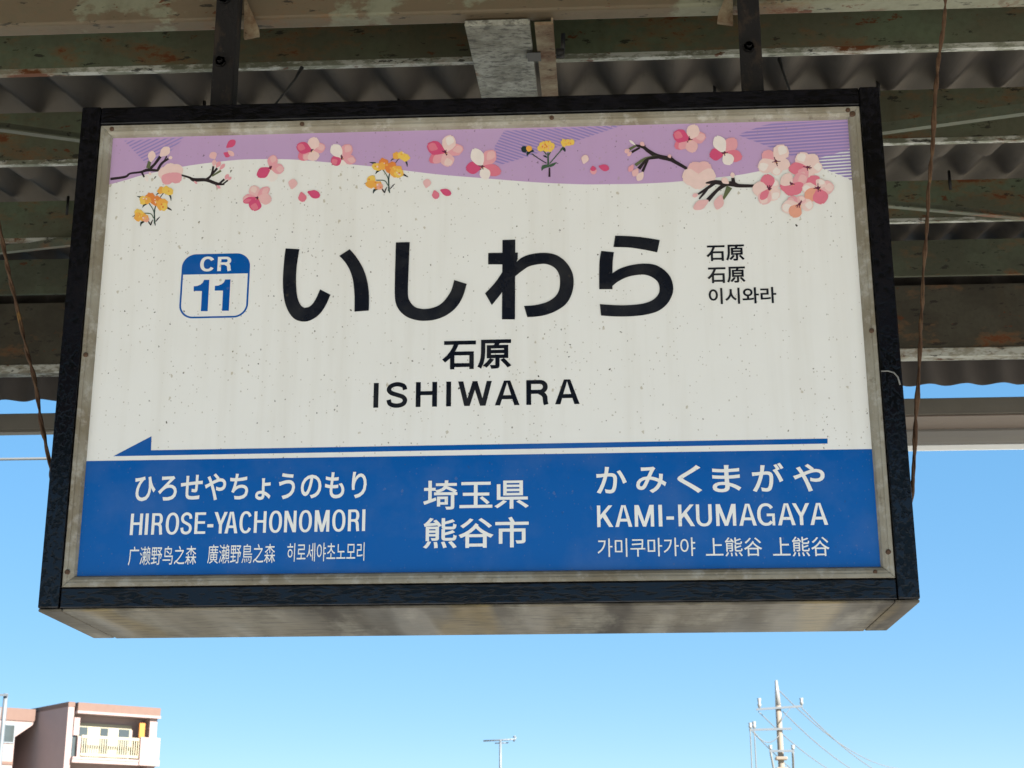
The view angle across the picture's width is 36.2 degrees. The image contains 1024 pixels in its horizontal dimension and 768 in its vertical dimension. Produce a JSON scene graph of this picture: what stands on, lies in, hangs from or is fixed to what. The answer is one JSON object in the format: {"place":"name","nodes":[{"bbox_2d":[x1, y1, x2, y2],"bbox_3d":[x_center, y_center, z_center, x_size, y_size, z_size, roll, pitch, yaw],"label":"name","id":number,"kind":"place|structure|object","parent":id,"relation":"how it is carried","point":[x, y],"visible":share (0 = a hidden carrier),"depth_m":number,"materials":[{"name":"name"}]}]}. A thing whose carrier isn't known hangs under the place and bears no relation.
{"place":"outdoors","nodes":[
{"label":"outdoors","id":0,"kind":"place"},
{"bbox_2d":[0,457,46,460],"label":"overhead cable","id":1,"kind":"object","parent":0,"point":[27,458],"depth_m":12.61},
{"bbox_2d":[0,702,160,767],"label":"apartment building","id":2,"kind":"structure","parent":0,"point":[76,735],"depth_m":83.55,"materials":[{"name":"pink concrete"}]},
{"bbox_2d":[4,724,15,742],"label":"window","id":3,"kind":"structure","parent":2,"relation":"in","point":[9,736],"depth_m":83.44,"materials":[{"name":"glass"}]},
{"bbox_2d":[75,723,131,758],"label":"balcony","id":4,"kind":"structure","parent":2,"relation":"in","point":[93,729],"depth_m":83.62,"materials":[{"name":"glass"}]},
{"bbox_2d":[0,382,1023,767],"label":"sky","id":5,"kind":"structure","parent":0,"point":[943,686],"materials":[{"name":"blue"}]},
{"label":"ground","id":6,"kind":"structure","parent":0,"visible":0},
{"bbox_2d":[0,693,8,767],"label":"steel pole","id":7,"kind":"object","parent":6,"relation":"on","point":[3,716],"visible":1,"depth_m":59.89,"materials":[{"name":"metal"}]},
{"bbox_2d":[748,680,892,767],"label":"utility pole","id":8,"kind":"object","parent":6,"relation":"on","point":[780,757],"visible":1,"depth_m":68.18,"materials":[{"name":"concrete"}]},
{"bbox_3d":[-0.410,17.480,55.406,8.800,5.360,6.000,-1,-18,3],"label":"gabled house","id":9,"kind":"object","parent":6,"relation":"on","visible":0},
{"bbox_2d":[483,736,516,767],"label":"television antenna","id":10,"kind":"object","parent":9,"relation":"on","point":[500,743],"visible":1,"depth_m":56.76,"materials":[{"name":"metal"}]},
{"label":"platform","id":11,"kind":"structure","parent":0,"visible":0},
{"bbox_2d":[0,0,1023,450],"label":"platform canopy","id":12,"kind":"structure","parent":11,"relation":"on","point":[64,64],"depth_m":4.16,"materials":[{"name":"metal"}]},
{"bbox_2d":[38,0,919,637],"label":"station sign","id":13,"kind":"object","parent":12,"relation":"hanging from","point":[558,364],"visible":1,"depth_m":2.99,"materials":[{"name":"black paint"}]},
{"bbox_2d":[0,222,50,477],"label":"stay wire","id":14,"kind":"object","parent":13,"relation":"attached to","point":[28,358],"visible":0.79,"depth_m":3.13,"materials":[{"name":"brown metal"}]},
{"bbox_2d":[911,0,946,502],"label":"stay wire","id":15,"kind":"object","parent":12,"relation":"hanging from","point":[924,256],"visible":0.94,"depth_m":3.04,"materials":[{"name":"brown metal"}]}
]}

